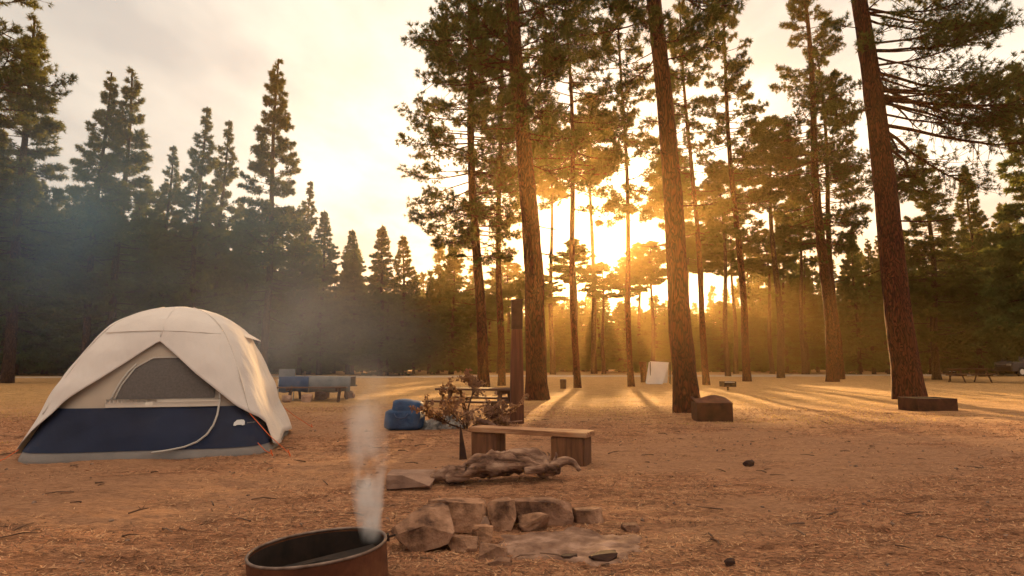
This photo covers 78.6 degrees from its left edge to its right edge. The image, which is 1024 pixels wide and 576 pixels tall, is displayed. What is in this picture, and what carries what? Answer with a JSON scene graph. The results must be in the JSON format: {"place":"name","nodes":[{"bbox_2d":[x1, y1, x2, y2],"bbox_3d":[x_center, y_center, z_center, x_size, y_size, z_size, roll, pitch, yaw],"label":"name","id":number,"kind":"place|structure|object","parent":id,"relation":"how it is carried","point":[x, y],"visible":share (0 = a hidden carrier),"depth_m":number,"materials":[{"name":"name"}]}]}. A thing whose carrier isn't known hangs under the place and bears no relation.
{"place":"outdoors","nodes":[
{"label":"outdoors","id":0,"kind":"place"},
{"bbox_2d":[0,369,1023,575],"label":"ground","id":1,"kind":"structure","parent":0,"point":[119,495],"depth_m":6.09,"materials":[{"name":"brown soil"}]},
{"bbox_2d":[0,173,58,374],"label":"fir tree","id":2,"kind":"object","parent":1,"relation":"on","point":[43,344],"visible":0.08,"depth_m":51.32,"materials":[{"name":"green plant"}]},
{"bbox_2d":[0,147,64,374],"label":"fir tree","id":3,"kind":"object","parent":1,"relation":"on","point":[23,325],"visible":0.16,"depth_m":49.64,"materials":[{"name":"green plant"}]},
{"bbox_2d":[0,0,79,251],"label":"pine tree","id":4,"kind":"object","parent":1,"relation":"on","point":[28,65],"visible":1,"depth_m":25.58,"materials":[{"name":"green plant"}]},
{"bbox_2d":[0,11,94,382],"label":"pine tree","id":5,"kind":"object","parent":1,"relation":"on","point":[15,269],"visible":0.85,"depth_m":33.61,"materials":[{"name":"green plant"}]},
{"bbox_2d":[25,206,106,374],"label":"fir tree","id":6,"kind":"object","parent":1,"relation":"on","point":[54,326],"visible":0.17,"depth_m":48.93,"materials":[{"name":"green plant"}]},
{"bbox_2d":[50,194,123,357],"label":"fir tree","id":7,"kind":"object","parent":1,"relation":"on","point":[72,346],"visible":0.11,"depth_m":48.79,"materials":[{"name":"green plant"}]},
{"bbox_2d":[43,71,136,354],"bbox_3d":[-27.366,-4.234,40.995,5.523,20.984,5.349,3,-7,-28],"label":"pine tree","id":8,"kind":"object","parent":1,"relation":"on","point":[105,120],"visible":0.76,"depth_m":40.51,"materials":[{"name":"green plant"}]},
{"bbox_2d":[59,211,135,372],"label":"fir tree","id":9,"kind":"object","parent":1,"relation":"on","point":[76,339],"visible":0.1,"depth_m":49.44,"materials":[{"name":"green plant"}]},
{"bbox_2d":[47,66,173,335],"bbox_3d":[-26.142,-4.497,41.938,6.922,21.725,7.593,-5,-9,36],"label":"pine tree","id":10,"kind":"object","parent":1,"relation":"on","point":[139,235],"visible":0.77,"depth_m":41.55,"materials":[{"name":"green plant"}]},
{"bbox_2d":[122,145,189,312],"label":"pine tree","id":11,"kind":"object","parent":1,"relation":"on","point":[166,188],"visible":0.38,"depth_m":47.75,"materials":[{"name":"green plant"}]},
{"bbox_2d":[0,307,312,463],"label":"tent","id":12,"kind":"object","parent":1,"relation":"on","point":[173,383],"visible":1,"depth_m":7.86,"materials":[{"name":"fabric"}]},
{"bbox_2d":[105,398,220,407],"bbox_3d":[-4.326,1.426,7.774,1.292,0.097,0.069,2,-7,-15],"label":"door panel","id":13,"kind":"structure","parent":12,"relation":"in","point":[110,403],"depth_m":7.76,"materials":[{"name":"beige fabric"}]},
{"bbox_2d":[114,357,215,398],"bbox_3d":[-4.360,1.143,7.947,1.148,0.553,0.255,2,-7,-13],"label":"mesh window","id":14,"kind":"structure","parent":12,"relation":"in","point":[156,377],"depth_m":7.92,"materials":[{"name":"grey fabric"}]},
{"bbox_2d":[136,107,240,320],"bbox_3d":[-22.072,-3.274,43.888,6.753,19.668,6.106,0,-7,1],"label":"pine tree","id":15,"kind":"object","parent":1,"relation":"on","point":[208,232],"visible":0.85,"depth_m":43.18,"materials":[{"name":"green plant"}]},
{"bbox_2d":[178,120,257,326],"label":"pine tree","id":16,"kind":"object","parent":1,"relation":"on","point":[223,181],"visible":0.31,"depth_m":46.94,"materials":[{"name":"green plant"}]},
{"bbox_2d":[224,208,283,372],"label":"fir tree","id":17,"kind":"object","parent":1,"relation":"on","point":[257,335],"visible":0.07,"depth_m":54.77,"materials":[{"name":"green plant"}]},
{"bbox_2d":[238,211,284,361],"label":"fir tree","id":18,"kind":"object","parent":1,"relation":"on","point":[261,271],"visible":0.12,"depth_m":55.69,"materials":[{"name":"green plant"}]},
{"bbox_2d":[215,58,323,366],"bbox_3d":[-16.658,-5.041,43.023,6.638,23.075,7.282,-7,-10,44],"label":"pine tree","id":19,"kind":"object","parent":1,"relation":"on","point":[287,218],"visible":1,"depth_m":42.33,"materials":[{"name":"green plant"}]},
{"bbox_2d":[258,234,329,373],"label":"fir tree","id":20,"kind":"object","parent":1,"relation":"on","point":[272,344],"visible":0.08,"depth_m":53.73,"materials":[{"name":"green plant"}]},
{"bbox_2d":[269,181,330,374],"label":"pine tree","id":21,"kind":"object","parent":1,"relation":"on","point":[306,237],"visible":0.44,"depth_m":49.94,"materials":[{"name":"green plant"}]},
{"bbox_2d":[274,279,344,374],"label":"fir tree","id":22,"kind":"object","parent":1,"relation":"on","point":[293,365],"visible":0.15,"depth_m":51.13,"materials":[{"name":"green plant"}]},
{"bbox_2d":[283,210,350,374],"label":"fir tree","id":23,"kind":"object","parent":1,"relation":"on","point":[323,233],"visible":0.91,"depth_m":49.64,"materials":[{"name":"green plant"}]},
{"bbox_2d":[277,377,356,401],"bbox_3d":[-5.767,3.032,18.595,2.005,0.773,1.638,0,-7,-3],"label":"picnic table","id":24,"kind":"object","parent":1,"relation":"on","point":[290,389],"visible":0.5,"depth_m":18.02,"materials":[{"name":"brown wood"}]},
{"bbox_2d":[278,376,312,392],"bbox_3d":[-6.370,2.858,18.575,0.852,0.455,0.880,0,-7,-3],"label":"tablecloth","id":25,"kind":"object","parent":24,"relation":"on","point":[294,381],"visible":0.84,"depth_m":18.20,"materials":[{"name":"blue fabric"}]},
{"bbox_2d":[308,376,355,392],"bbox_3d":[-5.338,2.864,18.626,1.201,0.455,0.880,0,-7,-3],"label":"tablecloth","id":26,"kind":"object","parent":24,"relation":"on","point":[332,381],"visible":0.91,"depth_m":18.25,"materials":[{"name":"grey fabric"}]},
{"bbox_2d":[244,527,395,575],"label":"fire ring","id":27,"kind":"object","parent":1,"relation":"on","point":[360,551],"visible":1,"depth_m":3.44,"materials":[{"name":"metal"}]},
{"bbox_2d":[321,229,375,373],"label":"fir tree","id":28,"kind":"object","parent":1,"relation":"on","point":[352,236],"visible":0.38,"depth_m":51.60,"materials":[{"name":"green plant"}]},
{"bbox_2d":[328,250,370,374],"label":"fir tree","id":29,"kind":"object","parent":1,"relation":"on","point":[348,333],"visible":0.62,"depth_m":50.97,"materials":[{"name":"green plant"}]},
{"bbox_2d":[345,225,413,375],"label":"fir tree","id":30,"kind":"object","parent":1,"relation":"on","point":[376,313],"visible":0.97,"depth_m":49.47,"materials":[{"name":"green plant"}]},
{"bbox_2d":[358,298,417,375],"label":"fir tree","id":31,"kind":"object","parent":1,"relation":"on","point":[387,369],"visible":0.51,"depth_m":49.82,"materials":[{"name":"green plant"}]},
{"bbox_2d":[377,235,426,374],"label":"fir tree","id":32,"kind":"object","parent":1,"relation":"on","point":[409,286],"visible":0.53,"depth_m":52.12,"materials":[{"name":"green plant"}]},
{"bbox_2d":[384,399,424,429],"bbox_3d":[-1.851,2.176,10.774,0.641,0.517,0.534,-1,-7,6],"label":"duffel bag","id":33,"kind":"object","parent":1,"relation":"on","point":[399,415],"visible":0.83,"depth_m":10.57,"materials":[{"name":"blue fabric"}]},
{"bbox_2d":[386,469,434,489],"bbox_3d":[-0.947,1.811,5.911,0.484,0.144,0.380,-1,-7,5],"label":"rock","id":34,"kind":"object","parent":1,"relation":"on","point":[398,479],"visible":0.82,"depth_m":5.75,"materials":[{"name":"brown stone"}]},
{"bbox_2d":[390,502,454,552],"bbox_3d":[-0.590,1.573,4.080,0.389,0.255,0.286,2,-7,-20],"label":"rock","id":35,"kind":"object","parent":1,"relation":"on","point":[427,527],"visible":0.94,"depth_m":3.98,"materials":[{"name":"stone"}]},
{"bbox_2d":[410,280,442,373],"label":"fir tree","id":36,"kind":"object","parent":1,"relation":"on","point":[429,286],"visible":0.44,"depth_m":55.39,"materials":[{"name":"green plant"}]},
{"bbox_2d":[423,237,476,373],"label":"fir tree","id":37,"kind":"object","parent":1,"relation":"on","point":[449,273],"visible":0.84,"depth_m":51.55,"materials":[{"name":"green plant"}]},
{"bbox_2d":[428,497,486,533],"bbox_3d":[-0.374,1.658,4.624,0.427,0.219,0.335,-1,-7,11],"label":"rock","id":38,"kind":"object","parent":1,"relation":"on","point":[467,514],"visible":0.6,"depth_m":4.46,"materials":[{"name":"stone"}]},
{"bbox_2d":[448,535,478,551],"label":"rock","id":39,"kind":"object","parent":1,"relation":"on","point":[461,543],"visible":0.79,"depth_m":4.03,"materials":[{"name":"stone"}]},
{"bbox_2d":[393,0,542,386],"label":"pine tree","id":40,"kind":"object","parent":1,"relation":"on","point":[468,237],"visible":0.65,"depth_m":27.44,"materials":[{"name":"green plant"}]},
{"bbox_2d":[409,368,528,428],"bbox_3d":[-0.748,1.904,10.658,1.576,1.086,1.700,-5,-8,35],"label":"dead shrub","id":41,"kind":"object","parent":1,"relation":"on","point":[476,385],"visible":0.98,"depth_m":10.64,"materials":[{"name":"brown plant"}]},
{"bbox_2d":[425,387,527,417],"bbox_3d":[-0.708,2.460,13.226,1.705,0.694,1.638,-2,-7,17],"label":"picnic table","id":42,"kind":"object","parent":1,"relation":"on","point":[499,390],"visible":0.51,"depth_m":13.03,"materials":[{"name":"brown wood"}]},
{"bbox_2d":[452,297,504,322],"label":"pine tree","id":43,"kind":"object","parent":1,"relation":"on","point":[491,309],"visible":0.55,"depth_m":50.16,"materials":[{"name":"green plant"}]},
{"bbox_2d":[462,319,510,372],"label":"fir tree","id":44,"kind":"object","parent":1,"relation":"on","point":[492,353],"visible":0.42,"depth_m":61.58,"materials":[{"name":"plant"}]},
{"bbox_2d":[478,542,507,560],"bbox_3d":[-0.117,1.617,3.824,0.184,0.112,0.144,1,-7,-6],"label":"rock","id":45,"kind":"object","parent":1,"relation":"on","point":[488,551],"visible":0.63,"depth_m":3.77,"materials":[{"name":"stone"}]},
{"bbox_2d":[455,1,544,385],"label":"pine tree","id":46,"kind":"object","parent":1,"relation":"on","point":[501,354],"visible":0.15,"depth_m":29.99,"materials":[{"name":"green plant"}]},
{"bbox_2d":[399,0,604,400],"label":"pine tree","id":47,"kind":"object","parent":1,"relation":"on","point":[519,106],"visible":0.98,"depth_m":19.09,"materials":[{"name":"green plant"}]},
{"bbox_2d":[487,497,516,530],"bbox_3d":[-0.076,1.648,4.559,0.217,0.226,0.192,1,-7,-6],"label":"rock","id":48,"kind":"object","parent":1,"relation":"on","point":[501,513],"visible":0.86,"depth_m":4.47,"materials":[{"name":"stone"}]},
{"bbox_2d":[484,258,523,372],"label":"pine tree","id":49,"kind":"object","parent":1,"relation":"on","point":[516,268],"visible":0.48,"depth_m":62.04,"materials":[{"name":"green plant"}]},
{"bbox_2d":[429,447,580,484],"bbox_3d":[-0.085,1.678,5.888,1.473,0.345,0.296,0,-7,0],"label":"fallen log","id":50,"kind":"object","parent":1,"relation":"on","point":[490,464],"visible":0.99,"depth_m":5.83,"materials":[{"name":"brown wood"}]},
{"bbox_2d":[0,410,1012,575],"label":"fallen twigs","id":51,"kind":"object","parent":1,"relation":"on","point":[710,534],"visible":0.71,"depth_m":4.98,"materials":[{"name":"brown wood"}]},
{"bbox_2d":[18,232,1013,372],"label":"distant forest","id":52,"kind":"object","parent":1,"relation":"on","point":[755,291],"depth_m":76.13,"materials":[{"name":"green plant"}]},
{"bbox_2d":[510,299,523,423],"bbox_3d":[0.092,1.500,12.098,0.257,2.559,0.257,1,-7,-6],"label":"timber post","id":53,"kind":"object","parent":1,"relation":"on","point":[516,380],"visible":0.91,"depth_m":12.00,"materials":[{"name":"brown wood"}]},
{"bbox_2d":[468,425,594,466],"bbox_3d":[0.216,1.906,7.476,1.523,0.447,0.324,-3,-7,25],"label":"bench","id":54,"kind":"object","parent":1,"relation":"on","point":[575,444],"visible":0.69,"depth_m":7.30,"materials":[{"name":"brown wood"}]},
{"bbox_2d":[517,512,548,531],"bbox_3d":[0.153,1.690,4.514,0.222,0.135,0.152,1,-7,-6],"label":"rock","id":55,"kind":"object","parent":1,"relation":"on","point":[530,522],"visible":0.93,"depth_m":4.46,"materials":[{"name":"stone"}]},
{"bbox_2d":[516,274,569,365],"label":"pine tree","id":56,"kind":"object","parent":1,"relation":"on","point":[553,300],"visible":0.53,"depth_m":51.90,"materials":[{"name":"green plant"}]},
{"bbox_2d":[515,497,573,525],"bbox_3d":[0.231,1.676,4.697,0.464,0.200,0.228,0,-7,3],"label":"rock","id":57,"kind":"object","parent":1,"relation":"on","point":[559,512],"visible":0.6,"depth_m":4.60,"materials":[{"name":"stone"}]},
{"bbox_2d":[534,120,580,374],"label":"pine tree","id":58,"kind":"object","parent":1,"relation":"on","point":[546,191],"visible":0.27,"depth_m":52.34,"materials":[{"name":"green plant"}]},
{"bbox_2d":[544,305,582,372],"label":"fir tree","id":59,"kind":"object","parent":1,"relation":"on","point":[557,335],"visible":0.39,"depth_m":63.41,"materials":[{"name":"green plant"}]},
{"bbox_2d":[549,301,590,371],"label":"fir tree","id":60,"kind":"object","parent":1,"relation":"on","point":[567,324],"visible":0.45,"depth_m":63.91,"materials":[{"name":"green plant"}]},
{"bbox_2d":[498,526,642,566],"bbox_3d":[0.386,1.694,4.088,1.038,0.084,0.808,0,-7,0],"label":"ash patch","id":61,"kind":"object","parent":1,"relation":"on","point":[586,543],"visible":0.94,"depth_m":4.06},
{"bbox_2d":[546,239,607,333],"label":"pine tree","id":62,"kind":"object","parent":1,"relation":"on","point":[562,269],"visible":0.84,"depth_m":51.62,"materials":[{"name":"green plant"}]},
{"bbox_2d":[522,0,636,387],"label":"pine tree","id":63,"kind":"object","parent":1,"relation":"on","point":[608,165],"visible":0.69,"depth_m":28.39,"materials":[{"name":"green plant"}]},
{"bbox_2d":[572,507,603,523],"bbox_3d":[0.569,1.712,4.690,0.236,0.125,0.185,0,-7,2],"label":"rock","id":64,"kind":"object","parent":1,"relation":"on","point":[586,515],"visible":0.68,"depth_m":4.62,"materials":[{"name":"stone"}]},
{"bbox_2d":[563,91,616,373],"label":"pine tree","id":65,"kind":"object","parent":1,"relation":"on","point":[587,152],"visible":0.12,"depth_m":56.63,"materials":[{"name":"green plant"}]},
{"bbox_2d":[579,298,612,370],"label":"fir tree","id":66,"kind":"object","parent":1,"relation":"on","point":[598,320],"visible":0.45,"depth_m":63.33,"materials":[{"name":"green plant"}]},
{"bbox_2d":[577,261,623,373],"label":"pine tree","id":67,"kind":"object","parent":1,"relation":"on","point":[592,289],"visible":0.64,"depth_m":53.02,"materials":[{"name":"green plant"}]},
{"bbox_2d":[586,302,649,372],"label":"fir tree","id":68,"kind":"object","parent":1,"relation":"on","point":[614,316],"visible":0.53,"depth_m":60.96,"materials":[{"name":"green plant"}]},
{"bbox_2d":[581,3,663,386],"bbox_3d":[5.538,-5.859,29.857,4.025,21.596,3.957,3,-7,-23],"label":"pine tree","id":69,"kind":"object","parent":1,"relation":"on","point":[627,207],"visible":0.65,"depth_m":29.62,"materials":[{"name":"green plant"}]},
{"bbox_2d":[597,303,650,371],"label":"fir tree","id":70,"kind":"object","parent":1,"relation":"on","point":[636,359],"visible":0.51,"depth_m":60.58,"materials":[{"name":"green plant"}]},
{"bbox_2d":[599,260,651,340],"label":"pine tree","id":71,"kind":"object","parent":1,"relation":"on","point":[635,275],"visible":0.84,"depth_m":50.51,"materials":[{"name":"green plant"}]},
{"bbox_2d":[624,240,666,360],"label":"pine tree","id":72,"kind":"object","parent":1,"relation":"on","point":[644,262],"visible":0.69,"depth_m":51.76,"materials":[{"name":"green plant"}]},
{"bbox_2d":[636,294,671,371],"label":"fir tree","id":73,"kind":"object","parent":1,"relation":"on","point":[657,316],"visible":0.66,"depth_m":62.21,"materials":[{"name":"green plant"}]},
{"bbox_2d":[562,0,748,412],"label":"pine tree","id":74,"kind":"object","parent":1,"relation":"on","point":[685,385],"visible":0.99,"depth_m":14.51,"materials":[{"name":"green plant"}]},
{"bbox_2d":[646,361,670,383],"bbox_3d":[7.403,4.299,31.614,1.225,1.193,1.400,-1,-7,9],"label":"camp shelter","id":75,"kind":"object","parent":1,"relation":"on","point":[657,372],"visible":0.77,"depth_m":31.01,"materials":[{"name":"white fabric"}]},
{"bbox_2d":[641,154,700,220],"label":"pine tree","id":76,"kind":"object","parent":1,"relation":"on","point":[659,211],"visible":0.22,"depth_m":53.07,"materials":[{"name":"green plant"}]},
{"bbox_2d":[656,229,721,329],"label":"pine tree","id":77,"kind":"object","parent":1,"relation":"on","point":[691,253],"visible":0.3,"depth_m":50.94,"materials":[{"name":"green plant"}]},
{"bbox_2d":[646,0,735,384],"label":"pine tree","id":78,"kind":"object","parent":1,"relation":"on","point":[711,238],"visible":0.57,"depth_m":31.48,"materials":[{"name":"green plant"}]},
{"bbox_2d":[686,224,735,356],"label":"pine tree","id":79,"kind":"object","parent":1,"relation":"on","point":[717,266],"visible":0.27,"depth_m":51.84,"materials":[{"name":"green plant"}]},
{"bbox_2d":[691,395,732,421],"bbox_3d":[3.956,2.392,12.405,0.692,0.513,0.577,-1,-7,5],"label":"fire box","id":80,"kind":"object","parent":1,"relation":"on","point":[712,408],"visible":0.95,"depth_m":12.13,"materials":[{"name":"brown"}]},
{"bbox_2d":[689,158,757,375],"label":"pine tree","id":81,"kind":"object","parent":1,"relation":"on","point":[710,220],"visible":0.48,"depth_m":47.01,"materials":[{"name":"green plant"}]},
{"bbox_2d":[693,300,756,371],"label":"fir tree","id":82,"kind":"object","parent":1,"relation":"on","point":[717,317],"visible":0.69,"depth_m":61.13,"materials":[{"name":"green plant"}]},
{"bbox_2d":[683,1,780,381],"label":"pine tree","id":83,"kind":"object","parent":1,"relation":"on","point":[735,67],"visible":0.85,"depth_m":35.86,"materials":[{"name":"green plant"}]},
{"bbox_2d":[712,227,761,373],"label":"pine tree","id":84,"kind":"object","parent":1,"relation":"on","point":[749,263],"visible":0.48,"depth_m":52.72,"materials":[{"name":"green plant"}]},
{"bbox_2d":[713,307,776,371],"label":"fir tree","id":85,"kind":"object","parent":1,"relation":"on","point":[752,323],"visible":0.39,"depth_m":60.94,"materials":[{"name":"plant"}]},
{"bbox_2d":[722,114,810,377],"bbox_3d":[18.720,-3.033,44.740,6.739,19.478,6.875,-1,-6,7],"label":"pine tree","id":86,"kind":"object","parent":1,"relation":"on","point":[766,188],"visible":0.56,"depth_m":43.97,"materials":[{"name":"green plant"}]},
{"bbox_2d":[745,228,797,373],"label":"pine tree","id":87,"kind":"object","parent":1,"relation":"on","point":[765,269],"visible":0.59,"depth_m":53.24,"materials":[{"name":"green plant"}]},
{"bbox_2d":[754,221,819,373],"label":"fir tree","id":88,"kind":"object","parent":1,"relation":"on","point":[790,290],"visible":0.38,"depth_m":55.44,"materials":[{"name":"green plant"}]},
{"bbox_2d":[766,192,831,373],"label":"pine tree","id":89,"kind":"object","parent":1,"relation":"on","point":[779,235],"visible":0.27,"depth_m":50.16,"materials":[{"name":"green plant"}]},
{"bbox_2d":[785,255,825,373],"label":"pine tree","id":90,"kind":"object","parent":1,"relation":"on","point":[793,336],"visible":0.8,"depth_m":52.33,"materials":[{"name":"green plant"}]},
{"bbox_2d":[749,0,872,381],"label":"pine tree","id":91,"kind":"object","parent":1,"relation":"on","point":[819,226],"visible":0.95,"depth_m":37.35,"materials":[{"name":"green plant"}]},
{"bbox_2d":[788,43,873,378],"bbox_3d":[20.505,-5.153,40.600,5.090,22.610,4.971,0,-7,0],"label":"pine tree","id":92,"kind":"object","parent":1,"relation":"on","point":[796,191],"visible":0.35,"depth_m":40.51,"materials":[{"name":"green plant"}]},
{"bbox_2d":[836,237,889,373],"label":"fir tree","id":93,"kind":"object","parent":1,"relation":"on","point":[865,305],"visible":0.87,"depth_m":49.81,"materials":[{"name":"green plant"}]},
{"bbox_2d":[848,239,885,373],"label":"pine tree","id":94,"kind":"object","parent":1,"relation":"on","point":[867,260],"visible":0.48,"depth_m":52.73,"materials":[{"name":"green plant"}]},
{"bbox_2d":[818,0,1023,398],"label":"pine tree","id":95,"kind":"object","parent":1,"relation":"on","point":[886,179],"visible":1,"depth_m":19.51,"materials":[{"name":"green plant"}]},
{"bbox_2d":[897,397,957,410],"bbox_3d":[9.820,2.752,14.800,0.918,0.322,0.769,0,-7,0],"label":"fire box","id":96,"kind":"object","parent":1,"relation":"on","point":[926,404],"visible":0.9,"depth_m":14.43,"materials":[{"name":"brown metal"}]},
{"bbox_2d":[910,263,947,373],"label":"pine tree","id":97,"kind":"object","parent":1,"relation":"on","point":[924,326],"visible":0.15,"depth_m":51.60,"materials":[{"name":"green plant"}]},
{"bbox_2d":[878,143,997,379],"bbox_3d":[26.888,-1.744,40.254,6.245,15.797,6.906,4,-7,-28],"label":"fir tree","id":98,"kind":"object","parent":1,"relation":"on","point":[926,305],"visible":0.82,"depth_m":39.45,"materials":[{"name":"green plant"}]},
{"bbox_2d":[925,234,974,372],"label":"fir tree","id":99,"kind":"object","parent":1,"relation":"on","point":[944,265],"visible":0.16,"depth_m":55.46,"materials":[{"name":"green plant"}]},
{"bbox_2d":[940,235,1001,372],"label":"fir tree","id":100,"kind":"object","parent":1,"relation":"on","point":[965,367],"visible":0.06,"depth_m":50.54,"materials":[{"name":"green plant"}]},
{"bbox_2d":[939,166,1020,373],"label":"fir tree","id":101,"kind":"object","parent":1,"relation":"on","point":[976,242],"visible":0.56,"depth_m":46.26,"materials":[{"name":"green plant"}]},
{"bbox_2d":[972,61,1023,358],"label":"fir tree","id":102,"kind":"object","parent":1,"relation":"on","point":[1010,244],"visible":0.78,"depth_m":35.03,"materials":[{"name":"green plant"}]},
{"bbox_2d":[0,0,1023,340],"label":"sky","id":103,"kind":"structure","parent":0,"point":[346,67],"materials":[{"name":"white"}]},
{"bbox_2d":[15,374,1016,377],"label":"dirt road","id":104,"kind":"structure","parent":0,"point":[773,375],"depth_m":46.24,"materials":[{"name":"brown soil"}]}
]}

